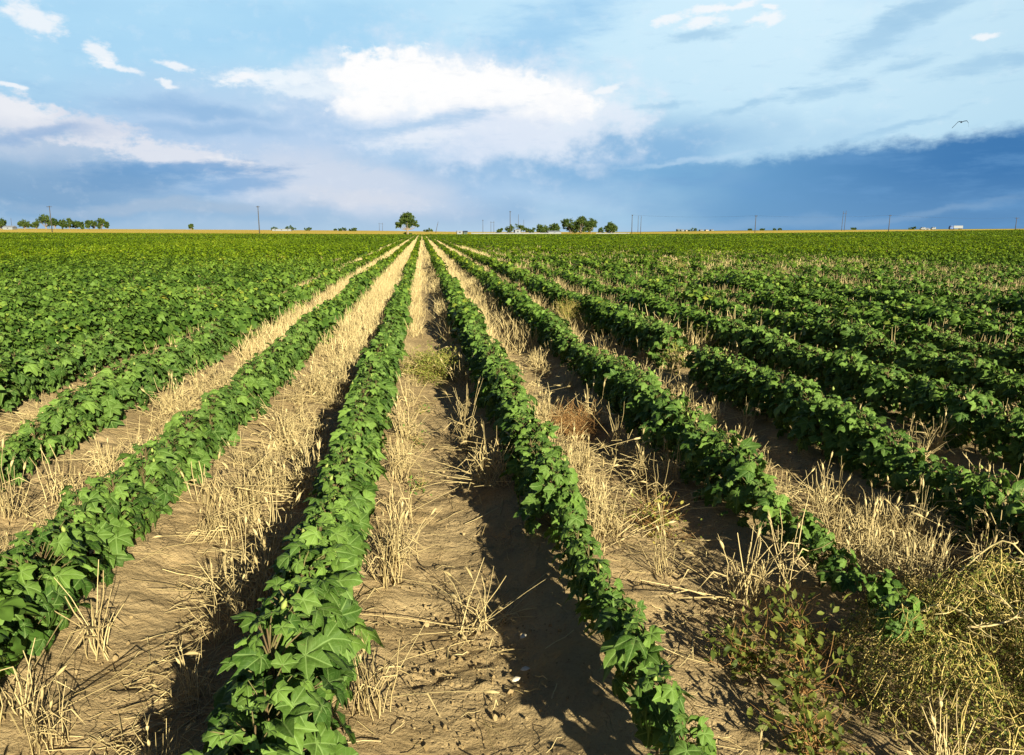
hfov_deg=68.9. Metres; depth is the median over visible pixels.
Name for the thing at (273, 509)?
straw tuft
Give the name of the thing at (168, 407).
straw tuft
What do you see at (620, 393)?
cotton plant
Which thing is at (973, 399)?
cotton plant
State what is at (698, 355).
cotton plant
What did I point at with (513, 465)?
cotton plant
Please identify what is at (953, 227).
truck
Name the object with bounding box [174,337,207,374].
cotton plant
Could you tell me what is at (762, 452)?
straw tuft
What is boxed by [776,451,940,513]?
straw tuft
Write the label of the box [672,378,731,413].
straw tuft
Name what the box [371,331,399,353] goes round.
cotton plant
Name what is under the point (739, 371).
cotton plant
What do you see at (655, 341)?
cotton plant
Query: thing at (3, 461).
cotton plant
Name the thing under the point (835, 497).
straw tuft
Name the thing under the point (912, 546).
straw tuft
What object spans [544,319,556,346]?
cotton plant
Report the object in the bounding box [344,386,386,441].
cotton plant
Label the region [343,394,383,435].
cotton plant
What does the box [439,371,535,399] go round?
straw tuft
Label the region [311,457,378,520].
cotton plant
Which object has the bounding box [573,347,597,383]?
cotton plant
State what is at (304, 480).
straw tuft
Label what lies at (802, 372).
cotton plant
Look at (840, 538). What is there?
straw tuft
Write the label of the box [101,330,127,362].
cotton plant
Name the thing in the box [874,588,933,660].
cotton plant
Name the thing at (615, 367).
cotton plant
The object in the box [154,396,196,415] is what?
straw tuft
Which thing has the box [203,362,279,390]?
straw tuft
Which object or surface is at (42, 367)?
cotton plant
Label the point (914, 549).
straw tuft
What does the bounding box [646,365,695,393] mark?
straw tuft
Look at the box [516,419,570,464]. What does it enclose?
cotton plant
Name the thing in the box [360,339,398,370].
cotton plant
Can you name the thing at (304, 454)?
straw tuft
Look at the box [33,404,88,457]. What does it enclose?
cotton plant
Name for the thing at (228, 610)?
straw tuft
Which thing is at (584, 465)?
straw tuft
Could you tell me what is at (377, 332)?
cotton plant
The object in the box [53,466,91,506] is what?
straw tuft
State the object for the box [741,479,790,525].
cotton plant
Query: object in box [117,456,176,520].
cotton plant
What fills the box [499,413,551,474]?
cotton plant
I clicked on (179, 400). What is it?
straw tuft
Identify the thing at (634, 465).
straw tuft
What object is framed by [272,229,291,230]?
greenhouse
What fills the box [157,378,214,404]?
straw tuft
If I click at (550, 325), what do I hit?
cotton plant
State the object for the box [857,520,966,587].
straw tuft
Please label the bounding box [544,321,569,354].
cotton plant
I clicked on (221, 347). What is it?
cotton plant
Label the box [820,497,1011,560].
straw tuft
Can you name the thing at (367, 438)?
cotton plant
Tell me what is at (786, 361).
cotton plant
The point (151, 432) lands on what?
straw tuft
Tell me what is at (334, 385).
straw tuft
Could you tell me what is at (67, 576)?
cotton plant
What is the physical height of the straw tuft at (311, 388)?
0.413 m
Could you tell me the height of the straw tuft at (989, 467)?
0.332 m
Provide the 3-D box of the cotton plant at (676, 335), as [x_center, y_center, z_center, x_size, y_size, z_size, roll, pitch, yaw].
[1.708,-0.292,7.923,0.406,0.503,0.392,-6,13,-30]
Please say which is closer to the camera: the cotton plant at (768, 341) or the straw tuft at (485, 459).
the straw tuft at (485, 459)
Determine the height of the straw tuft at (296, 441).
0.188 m
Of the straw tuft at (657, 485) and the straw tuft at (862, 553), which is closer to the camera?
the straw tuft at (862, 553)
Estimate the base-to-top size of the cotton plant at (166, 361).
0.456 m
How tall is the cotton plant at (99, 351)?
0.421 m
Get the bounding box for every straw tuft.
[0,388,61,419]
[0,395,55,430]
[0,400,49,440]
[0,410,38,437]
[0,435,48,521]
[0,477,70,525]
[0,619,204,737]
[1,412,31,438]
[7,672,85,754]
[20,504,55,534]
[29,444,113,505]
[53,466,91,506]
[54,559,123,660]
[56,436,126,487]
[57,433,140,473]
[106,637,227,734]
[108,440,199,481]
[112,419,221,452]
[117,415,156,458]
[117,419,162,440]
[119,435,152,463]
[124,398,192,425]
[128,407,172,437]
[131,537,260,606]
[134,488,282,563]
[137,383,212,409]
[141,372,210,415]
[146,382,204,415]
[148,371,186,414]
[151,553,271,608]
[153,484,237,541]
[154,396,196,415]
[156,386,196,413]
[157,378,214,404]
[158,377,215,402]
[175,448,261,508]
[179,504,234,553]
[183,532,373,626]
[186,563,260,648]
[187,511,287,595]
[193,369,235,403]
[195,464,286,499]
[197,509,273,632]
[200,361,240,396]
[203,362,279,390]
[208,428,330,476]
[212,510,301,558]
[213,431,310,477]
[215,431,304,507]
[215,438,320,516]
[216,460,285,519]
[218,478,267,524]
[223,411,313,454]
[229,451,294,489]
[231,462,305,549]
[240,407,314,445]
[243,414,302,449]
[244,442,324,487]
[246,390,321,428]
[253,441,316,498]
[260,409,310,436]
[260,452,310,503]
[262,396,339,427]
[264,443,402,498]
[271,437,330,464]
[274,409,333,437]
[274,427,329,470]
[275,460,314,505]
[276,379,345,409]
[281,360,342,398]
[282,428,326,452]
[284,374,345,401]
[284,378,321,406]
[286,440,416,491]
[287,362,347,396]
[289,435,325,473]
[290,352,330,400]
[294,398,333,415]
[295,422,338,451]
[296,458,313,495]
[299,358,350,397]
[300,422,331,456]
[302,357,351,393]
[306,380,341,400]
[317,362,343,391]
[321,384,344,406]
[321,392,344,410]
[327,367,348,396]
[332,354,358,387]
[342,375,426,406]
[347,620,504,742]
[358,509,457,605]
[360,558,567,677]
[364,492,474,566]
[370,468,457,529]
[382,440,443,477]
[383,423,429,456]
[383,434,438,483]
[386,393,443,440]
[390,404,427,439]
[403,439,514,492]
[412,445,507,490]
[413,439,516,483]
[424,420,482,452]
[432,353,473,386]
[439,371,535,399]
[442,388,481,447]
[453,421,514,483]
[455,376,492,429]
[460,408,569,455]
[474,386,616,427]
[499,434,614,478]
[506,414,640,464]
[518,363,571,396]
[527,396,561,423]
[531,380,588,418]
[535,396,559,428]
[538,377,617,428]
[548,392,597,415]
[549,424,564,445]
[553,421,635,480]
[553,432,599,485]
[556,372,582,388]
[562,444,651,495]
[567,441,607,483]
[569,451,622,484]
[569,454,654,516]
[569,480,705,553]
[578,464,611,492]
[579,427,662,465]
[579,452,759,512]
[579,476,635,518]
[580,452,696,496]
[585,489,698,563]
[585,494,648,547]
[589,401,627,448]
[593,501,641,532]
[595,429,669,463]
[596,443,662,484]
[597,432,684,482]
[614,499,797,582]
[621,523,809,609]
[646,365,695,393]
[651,446,777,485]
[655,444,710,487]
[656,361,681,394]
[670,383,691,405]
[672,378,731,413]
[673,368,704,394]
[678,383,703,417]
[703,395,765,424]
[724,428,794,454]
[725,423,787,451]
[734,396,782,434]
[738,434,786,472]
[751,495,850,611]
[753,473,906,545]
[753,536,884,584]
[756,470,811,507]
[756,510,954,585]
[757,527,911,588]
[763,448,793,474]
[771,467,814,511]
[773,475,844,511]
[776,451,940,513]
[776,475,908,523]
[784,462,910,524]
[788,510,1011,596]
[790,525,917,580]
[792,492,940,543]
[792,552,969,614]
[795,494,847,552]
[797,493,946,551]
[800,508,864,559]
[818,483,848,529]
[819,493,982,560]
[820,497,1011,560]
[825,494,937,550]
[825,528,1005,628]
[827,505,862,550]
[836,496,882,530]
[837,493,974,554]
[843,474,981,539]
[849,476,951,553]
[852,515,976,574]
[856,528,991,600]
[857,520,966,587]
[862,560,973,604]
[864,532,1023,599]
[868,526,953,609]
[876,507,913,554]
[877,552,944,596]
[878,504,963,542]
[882,521,934,567]
[884,517,1023,583]
[889,534,961,579]
[891,414,927,449]
[893,540,1022,609]
[894,532,986,580]
[896,405,977,458]
[897,421,958,458]
[897,513,947,547]
[902,492,1016,539]
[903,505,954,539]
[907,522,1023,580]
[908,431,945,471]
[908,491,1023,566]
[911,423,962,461]
[916,551,967,593]
[930,491,1016,553]
[932,489,966,527]
[934,460,1010,514]
[946,489,1023,557]
[948,514,1022,554]
[948,522,1010,582]
[962,452,1023,490]
[977,558,1023,609]
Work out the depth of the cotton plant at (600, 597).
2.50 m
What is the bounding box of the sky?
[0,0,1023,231]
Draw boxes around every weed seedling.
[403,421,429,450]
[405,385,434,415]
[405,463,438,495]
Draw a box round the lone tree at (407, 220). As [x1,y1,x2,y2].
[395,212,419,233]
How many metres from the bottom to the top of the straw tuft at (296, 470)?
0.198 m
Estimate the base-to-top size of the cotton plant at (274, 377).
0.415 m
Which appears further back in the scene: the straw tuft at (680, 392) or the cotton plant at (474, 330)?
the cotton plant at (474, 330)
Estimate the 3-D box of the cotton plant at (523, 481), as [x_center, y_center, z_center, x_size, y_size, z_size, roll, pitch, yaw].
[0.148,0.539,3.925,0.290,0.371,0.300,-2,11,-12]
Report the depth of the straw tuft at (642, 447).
4.75 m
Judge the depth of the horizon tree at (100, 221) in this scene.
630.00 m
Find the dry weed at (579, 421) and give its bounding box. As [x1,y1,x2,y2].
[542,394,619,443]
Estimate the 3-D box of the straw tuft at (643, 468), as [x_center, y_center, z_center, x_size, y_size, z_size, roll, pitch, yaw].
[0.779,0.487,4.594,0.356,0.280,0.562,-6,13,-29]
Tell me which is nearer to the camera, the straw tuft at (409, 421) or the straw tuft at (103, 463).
the straw tuft at (103, 463)
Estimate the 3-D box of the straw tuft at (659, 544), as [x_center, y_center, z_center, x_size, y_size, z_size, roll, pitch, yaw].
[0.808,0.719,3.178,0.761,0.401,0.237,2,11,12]
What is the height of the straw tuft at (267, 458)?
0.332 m
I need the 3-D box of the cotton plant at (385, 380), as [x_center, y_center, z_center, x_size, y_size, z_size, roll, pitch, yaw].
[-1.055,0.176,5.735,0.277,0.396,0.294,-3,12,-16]
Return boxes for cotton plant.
[0,331,15,354]
[0,342,13,354]
[0,348,44,401]
[0,356,30,408]
[0,357,20,411]
[0,444,26,486]
[0,454,7,491]
[0,549,76,652]
[1,525,95,632]
[3,432,40,475]
[6,347,49,400]
[12,418,60,464]
[25,516,105,611]
[29,347,57,393]
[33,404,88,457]
[36,342,73,389]
[45,386,102,438]
[45,476,134,568]
[46,344,76,386]
[47,397,95,443]
[47,505,114,587]
[53,344,84,381]
[59,341,86,380]
[65,385,107,431]
[75,342,98,375]
[81,337,107,373]
[81,372,124,427]
[86,336,108,368]
[86,470,155,547]
[94,332,118,366]
[94,376,126,419]
[95,364,139,409]
[99,467,162,534]
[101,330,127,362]
[108,330,131,358]
[110,361,149,411]
[113,357,157,404]
[115,442,179,514]
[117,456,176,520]
[125,353,159,401]
[137,352,166,392]
[142,438,199,497]
[146,348,176,392]
[154,432,200,489]
[156,346,185,389]
[161,410,215,469]
[165,347,189,371]
[168,422,211,483]
[169,344,195,375]
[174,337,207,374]
[183,408,219,459]
[184,337,203,367]
[190,336,214,369]
[191,329,216,360]
[197,394,239,445]
[199,324,223,353]
[199,327,223,361]
[199,401,233,455]
[199,706,299,754]
[200,390,238,429]
[202,596,360,752]
[205,321,231,354]
[206,651,358,754]
[212,387,244,430]
[214,323,234,352]
[219,383,251,425]
[228,381,260,421]
[229,375,260,415]
[233,365,269,415]
[238,359,273,395]
[238,575,365,702]
[246,367,271,408]
[250,351,280,396]
[250,357,279,395]
[253,569,365,713]
[258,540,384,671]
[261,345,291,385]
[262,342,296,382]
[262,352,286,387]
[266,515,365,598]
[272,543,357,633]
[273,336,298,372]
[276,342,297,373]
[282,335,306,370]
[285,325,314,361]
[285,332,307,361]
[285,502,367,593]
[292,321,317,352]
[296,317,321,351]
[298,323,318,351]
[299,490,370,570]
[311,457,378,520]
[312,450,374,506]
[317,443,370,498]
[317,467,374,539]
[324,486,373,559]
[329,428,389,491]
[337,415,382,464]
[338,407,388,452]
[342,381,387,423]
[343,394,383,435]
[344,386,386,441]
[349,357,399,403]
[349,401,389,451]
[352,429,386,487]
[355,341,400,385]
[357,373,393,419]
[359,380,396,428]
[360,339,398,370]
[362,369,392,412]
[365,358,396,400]
[365,375,391,416]
[366,354,395,384]
[370,352,397,382]
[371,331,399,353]
[375,322,399,338]
[375,335,398,351]
[376,339,402,379]
[378,314,405,340]
[378,327,403,359]
[379,324,398,340]
[380,328,408,360]
[458,321,485,348]
[459,319,476,343]
[460,326,488,356]
[464,332,491,364]
[464,336,502,371]
[465,318,481,331]
[465,331,482,355]
[465,342,477,375]
[468,340,506,383]
[468,353,510,411]
[470,351,508,389]
[473,343,503,371]
[473,360,526,411]
[475,352,509,398]
[476,350,506,383]
[479,365,530,417]
[484,369,537,412]
[487,382,526,430]
[488,389,530,420]
[490,344,507,358]
[493,393,536,448]
[499,401,534,448]
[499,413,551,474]
[499,433,554,495]
[500,414,537,460]
[513,457,578,537]
[514,446,552,509]
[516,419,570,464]
[525,449,581,512]
[537,318,551,345]
[541,315,563,346]
[541,501,596,558]
[544,317,570,350]
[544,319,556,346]
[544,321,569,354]
[551,326,572,356]
[551,525,591,577]
[553,332,571,362]
[553,483,588,534]
[557,537,604,596]
[558,333,580,364]
[564,555,611,629]
[565,340,584,364]
[565,343,582,370]
[567,342,589,373]
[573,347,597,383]
[574,573,634,642]
[575,344,598,376]
[579,351,597,386]
[583,349,608,387]
[587,354,612,384]
[587,597,647,683]
[590,353,621,397]
[595,359,640,406]
[599,355,634,399]
[599,615,671,705]
[604,363,645,414]
[606,360,643,412]
[614,367,659,425]
[618,311,648,345]
[619,370,661,427]
[619,378,661,432]
[622,317,641,352]
[625,664,695,754]
[630,316,653,354]
[630,316,666,359]
[633,388,673,442]
[638,319,663,357]
[639,391,698,459]
[643,323,680,364]
[645,320,681,357]
[646,713,716,754]
[647,397,674,449]
[650,326,690,368]
[661,401,717,464]
[678,420,721,482]
[680,423,727,484]
[684,344,707,380]
[688,346,716,385]
[690,346,723,390]
[691,427,760,502]
[701,353,733,393]
[703,441,765,514]
[708,349,743,402]
[710,317,735,348]
[710,450,776,527]
[711,316,742,352]
[717,356,756,404]
[723,321,747,355]
[724,363,755,406]
[728,325,755,358]
[734,363,776,415]
[736,325,762,361]
[740,324,766,361]
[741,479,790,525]
[748,326,779,366]
[748,369,781,421]
[751,370,798,429]
[754,492,793,545]
[756,336,785,368]
[760,332,795,374]
[767,337,804,375]
[768,376,807,428]
[773,377,821,438]
[776,342,815,377]
[783,389,823,445]
[786,509,828,560]
[787,386,842,454]
[788,344,820,380]
[795,346,827,384]
[795,527,844,585]
[806,322,833,349]
[807,397,866,462]
[809,314,842,351]
[810,349,844,392]
[816,345,867,397]
[816,547,866,601]
[821,320,850,352]
[824,351,870,401]
[824,402,889,469]
[827,317,867,355]
[839,420,895,478]
[840,322,881,355]
[840,359,877,406]
[848,327,889,367]
[850,427,918,487]
[852,361,900,410]
[855,364,912,416]
[862,336,896,364]
[863,569,907,616]
[871,342,905,370]
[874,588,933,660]
[880,445,935,501]
[889,370,929,423]
[890,344,925,379]
[895,339,940,386]
[899,376,946,433]
[908,380,956,437]
[908,454,958,512]
[911,350,946,380]
[925,329,950,355]
[925,385,985,449]
[926,352,957,388]
[926,464,990,530]
[933,351,977,396]
[934,331,962,359]
[944,387,1011,456]
[945,353,995,393]
[948,336,972,358]
[948,465,1023,545]
[957,339,985,363]
[960,359,1004,404]
[973,342,999,360]
[978,405,1023,462]
[979,366,1021,410]
[984,490,1023,569]
[986,342,1011,376]
[992,342,1023,373]
[994,369,1023,415]
[994,411,1023,469]
[1003,343,1023,379]
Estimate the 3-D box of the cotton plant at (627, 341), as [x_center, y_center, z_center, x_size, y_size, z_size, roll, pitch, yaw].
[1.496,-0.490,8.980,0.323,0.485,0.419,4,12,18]
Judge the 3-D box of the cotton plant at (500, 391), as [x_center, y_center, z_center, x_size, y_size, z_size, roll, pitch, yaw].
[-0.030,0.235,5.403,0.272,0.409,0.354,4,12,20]
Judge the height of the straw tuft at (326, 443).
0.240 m
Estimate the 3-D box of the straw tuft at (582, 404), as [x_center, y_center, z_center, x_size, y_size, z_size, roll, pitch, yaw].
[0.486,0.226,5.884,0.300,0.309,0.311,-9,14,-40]
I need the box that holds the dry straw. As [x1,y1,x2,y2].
[0,236,1023,754]
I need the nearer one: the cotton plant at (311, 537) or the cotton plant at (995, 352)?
the cotton plant at (311, 537)
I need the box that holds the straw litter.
[1,306,1021,754]
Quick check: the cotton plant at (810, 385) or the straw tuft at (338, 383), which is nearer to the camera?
the cotton plant at (810, 385)
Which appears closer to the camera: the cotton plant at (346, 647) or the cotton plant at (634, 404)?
the cotton plant at (346, 647)
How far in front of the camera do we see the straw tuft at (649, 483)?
4.38 m
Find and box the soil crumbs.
[20,364,1023,754]
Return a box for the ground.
[0,228,1023,754]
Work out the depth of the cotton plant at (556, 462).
3.68 m
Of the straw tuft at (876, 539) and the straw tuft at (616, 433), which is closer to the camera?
the straw tuft at (876, 539)
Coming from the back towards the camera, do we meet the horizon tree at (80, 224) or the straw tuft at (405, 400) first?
the horizon tree at (80, 224)
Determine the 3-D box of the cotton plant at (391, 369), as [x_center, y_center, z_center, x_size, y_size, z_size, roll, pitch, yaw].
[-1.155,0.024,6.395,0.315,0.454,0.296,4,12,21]
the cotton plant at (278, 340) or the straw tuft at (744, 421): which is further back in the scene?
the cotton plant at (278, 340)
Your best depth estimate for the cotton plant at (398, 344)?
8.19 m
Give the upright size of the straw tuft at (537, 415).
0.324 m
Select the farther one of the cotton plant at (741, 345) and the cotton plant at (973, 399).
the cotton plant at (741, 345)
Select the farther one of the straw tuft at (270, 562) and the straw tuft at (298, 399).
the straw tuft at (298, 399)
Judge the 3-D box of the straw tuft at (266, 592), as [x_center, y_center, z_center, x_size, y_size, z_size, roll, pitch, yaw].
[-0.915,0.741,3.061,0.557,0.346,0.946,7,13,33]
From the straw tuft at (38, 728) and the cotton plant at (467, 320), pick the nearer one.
the straw tuft at (38, 728)
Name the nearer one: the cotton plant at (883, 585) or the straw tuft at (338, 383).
the cotton plant at (883, 585)
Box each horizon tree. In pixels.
[0,218,6,228]
[17,219,32,228]
[31,221,38,228]
[35,214,50,228]
[50,218,58,229]
[58,219,66,229]
[65,218,73,229]
[75,221,84,229]
[84,220,92,229]
[91,221,96,229]
[95,218,105,229]
[103,222,109,227]
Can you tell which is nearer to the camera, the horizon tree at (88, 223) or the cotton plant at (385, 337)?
the cotton plant at (385, 337)
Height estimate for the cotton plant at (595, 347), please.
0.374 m
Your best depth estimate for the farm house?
568.05 m
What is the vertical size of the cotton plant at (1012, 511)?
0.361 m
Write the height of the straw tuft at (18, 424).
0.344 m
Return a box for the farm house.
[3,226,16,229]
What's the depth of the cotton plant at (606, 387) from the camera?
6.18 m
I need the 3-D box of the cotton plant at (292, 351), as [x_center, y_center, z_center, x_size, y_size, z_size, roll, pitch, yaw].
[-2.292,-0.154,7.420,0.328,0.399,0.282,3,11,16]
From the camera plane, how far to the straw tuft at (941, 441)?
4.93 m
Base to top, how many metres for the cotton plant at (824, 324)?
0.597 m
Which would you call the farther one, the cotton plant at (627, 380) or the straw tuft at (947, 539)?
the cotton plant at (627, 380)
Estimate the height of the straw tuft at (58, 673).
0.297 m
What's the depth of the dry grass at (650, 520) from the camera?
3.79 m
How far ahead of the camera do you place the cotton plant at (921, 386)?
5.39 m
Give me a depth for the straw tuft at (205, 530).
3.64 m
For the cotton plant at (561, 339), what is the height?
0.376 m
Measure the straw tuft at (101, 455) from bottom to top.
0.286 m
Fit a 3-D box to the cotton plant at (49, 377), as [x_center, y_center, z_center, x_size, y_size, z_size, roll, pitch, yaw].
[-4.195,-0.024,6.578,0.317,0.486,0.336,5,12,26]
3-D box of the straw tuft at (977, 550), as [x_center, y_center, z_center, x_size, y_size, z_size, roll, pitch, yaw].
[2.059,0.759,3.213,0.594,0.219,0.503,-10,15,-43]
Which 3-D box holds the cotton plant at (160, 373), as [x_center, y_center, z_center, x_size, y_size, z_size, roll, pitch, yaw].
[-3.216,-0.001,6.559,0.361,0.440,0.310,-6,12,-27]
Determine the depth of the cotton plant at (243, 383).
5.75 m
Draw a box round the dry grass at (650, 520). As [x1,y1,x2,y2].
[607,490,702,550]
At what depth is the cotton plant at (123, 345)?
8.35 m
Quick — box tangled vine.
[810,535,1023,754]
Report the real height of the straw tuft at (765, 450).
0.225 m
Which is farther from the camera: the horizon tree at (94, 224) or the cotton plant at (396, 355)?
the horizon tree at (94, 224)
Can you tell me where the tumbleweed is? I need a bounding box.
[549,291,584,328]
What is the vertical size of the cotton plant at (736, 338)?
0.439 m
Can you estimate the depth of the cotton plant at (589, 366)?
6.83 m
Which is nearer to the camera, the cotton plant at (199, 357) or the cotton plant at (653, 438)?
the cotton plant at (653, 438)
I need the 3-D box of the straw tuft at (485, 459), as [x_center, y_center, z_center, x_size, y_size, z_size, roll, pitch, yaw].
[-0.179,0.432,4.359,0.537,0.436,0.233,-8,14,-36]
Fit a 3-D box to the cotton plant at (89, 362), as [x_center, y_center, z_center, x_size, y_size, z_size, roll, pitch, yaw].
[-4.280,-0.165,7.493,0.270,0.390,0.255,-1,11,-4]
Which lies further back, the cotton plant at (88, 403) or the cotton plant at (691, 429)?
the cotton plant at (88, 403)
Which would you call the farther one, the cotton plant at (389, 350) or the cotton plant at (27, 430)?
the cotton plant at (389, 350)
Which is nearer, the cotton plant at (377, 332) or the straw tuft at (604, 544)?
the straw tuft at (604, 544)
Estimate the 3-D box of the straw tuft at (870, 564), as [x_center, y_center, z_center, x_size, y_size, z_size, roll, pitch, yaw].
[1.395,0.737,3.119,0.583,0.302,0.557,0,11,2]
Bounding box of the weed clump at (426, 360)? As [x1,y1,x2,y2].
[401,337,469,387]
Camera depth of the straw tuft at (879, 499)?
3.61 m
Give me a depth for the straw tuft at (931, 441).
4.83 m
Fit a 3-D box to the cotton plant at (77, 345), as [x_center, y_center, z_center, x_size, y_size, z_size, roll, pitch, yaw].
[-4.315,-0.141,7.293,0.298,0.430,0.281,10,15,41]
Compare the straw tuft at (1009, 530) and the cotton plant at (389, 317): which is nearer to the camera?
the straw tuft at (1009, 530)
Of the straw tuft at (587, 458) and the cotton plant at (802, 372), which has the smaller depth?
the straw tuft at (587, 458)
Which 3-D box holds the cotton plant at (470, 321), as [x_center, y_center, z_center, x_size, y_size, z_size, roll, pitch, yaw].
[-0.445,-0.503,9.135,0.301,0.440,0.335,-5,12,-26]
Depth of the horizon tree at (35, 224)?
612.02 m
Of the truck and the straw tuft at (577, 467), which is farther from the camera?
the truck
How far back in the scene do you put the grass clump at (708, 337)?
9.00 m
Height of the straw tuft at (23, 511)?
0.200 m
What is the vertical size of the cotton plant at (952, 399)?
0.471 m
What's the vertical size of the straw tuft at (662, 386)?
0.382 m
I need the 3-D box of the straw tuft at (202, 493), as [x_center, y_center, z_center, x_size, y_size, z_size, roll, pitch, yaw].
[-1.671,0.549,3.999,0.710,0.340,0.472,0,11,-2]
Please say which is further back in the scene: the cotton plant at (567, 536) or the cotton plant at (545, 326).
the cotton plant at (545, 326)
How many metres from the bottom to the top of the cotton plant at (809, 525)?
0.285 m
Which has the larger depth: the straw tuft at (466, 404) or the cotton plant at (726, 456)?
the straw tuft at (466, 404)
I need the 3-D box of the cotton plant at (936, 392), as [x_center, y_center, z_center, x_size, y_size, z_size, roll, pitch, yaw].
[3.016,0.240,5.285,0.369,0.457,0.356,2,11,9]
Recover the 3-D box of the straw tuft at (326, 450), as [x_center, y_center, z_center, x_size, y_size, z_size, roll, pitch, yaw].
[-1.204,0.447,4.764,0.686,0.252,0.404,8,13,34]
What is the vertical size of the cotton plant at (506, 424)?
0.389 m
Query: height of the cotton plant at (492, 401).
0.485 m
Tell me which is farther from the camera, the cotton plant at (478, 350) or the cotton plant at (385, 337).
the cotton plant at (385, 337)
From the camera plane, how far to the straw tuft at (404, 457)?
4.75 m
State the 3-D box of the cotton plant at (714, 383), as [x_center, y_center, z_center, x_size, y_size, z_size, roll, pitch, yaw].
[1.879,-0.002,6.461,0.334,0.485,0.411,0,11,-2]
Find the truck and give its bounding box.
[948,226,962,229]
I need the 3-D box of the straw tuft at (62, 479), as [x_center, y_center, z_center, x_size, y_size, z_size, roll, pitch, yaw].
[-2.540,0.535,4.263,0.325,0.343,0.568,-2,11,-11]
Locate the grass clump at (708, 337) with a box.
[691,324,725,350]
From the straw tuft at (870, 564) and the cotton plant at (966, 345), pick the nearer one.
the straw tuft at (870, 564)
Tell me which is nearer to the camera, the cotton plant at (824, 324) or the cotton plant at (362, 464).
the cotton plant at (362, 464)
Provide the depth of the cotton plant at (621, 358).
6.34 m
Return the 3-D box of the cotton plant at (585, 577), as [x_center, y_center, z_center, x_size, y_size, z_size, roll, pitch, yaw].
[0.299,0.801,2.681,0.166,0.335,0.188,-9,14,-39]
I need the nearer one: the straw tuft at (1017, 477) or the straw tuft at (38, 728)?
the straw tuft at (38, 728)
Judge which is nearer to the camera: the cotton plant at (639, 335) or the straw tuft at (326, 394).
the straw tuft at (326, 394)
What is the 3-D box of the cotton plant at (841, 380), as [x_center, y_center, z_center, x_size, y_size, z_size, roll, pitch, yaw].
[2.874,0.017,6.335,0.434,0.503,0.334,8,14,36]
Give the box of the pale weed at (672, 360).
[657,335,687,374]
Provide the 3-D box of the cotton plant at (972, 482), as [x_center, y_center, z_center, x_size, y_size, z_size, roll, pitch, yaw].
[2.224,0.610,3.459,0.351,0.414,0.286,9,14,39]
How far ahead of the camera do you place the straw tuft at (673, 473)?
4.39 m
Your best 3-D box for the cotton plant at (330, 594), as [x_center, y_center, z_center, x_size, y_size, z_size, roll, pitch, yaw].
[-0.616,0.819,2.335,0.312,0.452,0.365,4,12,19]
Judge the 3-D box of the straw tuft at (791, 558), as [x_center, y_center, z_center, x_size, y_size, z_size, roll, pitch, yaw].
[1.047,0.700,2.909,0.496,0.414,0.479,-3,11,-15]
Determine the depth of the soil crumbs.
2.64 m
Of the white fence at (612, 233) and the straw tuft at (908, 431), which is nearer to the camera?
the straw tuft at (908, 431)
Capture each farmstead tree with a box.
[504,224,515,232]
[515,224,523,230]
[536,224,549,232]
[548,223,559,230]
[560,218,576,233]
[575,216,589,233]
[583,218,597,233]
[602,221,617,232]
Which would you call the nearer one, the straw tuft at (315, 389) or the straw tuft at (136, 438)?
the straw tuft at (136, 438)
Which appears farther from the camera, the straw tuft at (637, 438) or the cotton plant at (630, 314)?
the cotton plant at (630, 314)
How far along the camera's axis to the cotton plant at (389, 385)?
5.89 m
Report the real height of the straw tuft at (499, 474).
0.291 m
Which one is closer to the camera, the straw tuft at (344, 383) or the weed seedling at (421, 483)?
the weed seedling at (421, 483)
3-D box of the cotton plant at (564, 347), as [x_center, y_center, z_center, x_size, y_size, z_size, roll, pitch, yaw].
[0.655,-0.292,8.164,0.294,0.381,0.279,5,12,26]
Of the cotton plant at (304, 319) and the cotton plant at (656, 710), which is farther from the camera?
the cotton plant at (304, 319)
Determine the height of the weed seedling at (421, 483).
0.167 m
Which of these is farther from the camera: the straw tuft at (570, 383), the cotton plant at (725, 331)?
the cotton plant at (725, 331)
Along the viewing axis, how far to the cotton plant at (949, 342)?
7.95 m
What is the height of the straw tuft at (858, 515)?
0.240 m
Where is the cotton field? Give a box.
[0,229,1023,754]
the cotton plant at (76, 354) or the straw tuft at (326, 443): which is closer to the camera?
the straw tuft at (326, 443)
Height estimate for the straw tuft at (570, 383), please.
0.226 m
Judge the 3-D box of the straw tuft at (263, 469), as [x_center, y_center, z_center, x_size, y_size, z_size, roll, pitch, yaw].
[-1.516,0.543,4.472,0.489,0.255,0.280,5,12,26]
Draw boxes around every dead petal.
[512,676,520,681]
[521,666,529,670]
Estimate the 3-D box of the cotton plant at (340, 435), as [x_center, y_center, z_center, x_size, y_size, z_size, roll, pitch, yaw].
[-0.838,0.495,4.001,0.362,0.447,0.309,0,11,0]
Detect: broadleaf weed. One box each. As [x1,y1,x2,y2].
[702,585,798,679]
[733,617,908,724]
[746,667,870,754]
[752,579,876,674]
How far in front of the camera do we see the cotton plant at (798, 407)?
5.03 m
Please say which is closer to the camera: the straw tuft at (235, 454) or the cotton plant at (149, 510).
the cotton plant at (149, 510)
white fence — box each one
[471,232,560,233]
[596,233,628,233]
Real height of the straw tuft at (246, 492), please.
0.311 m

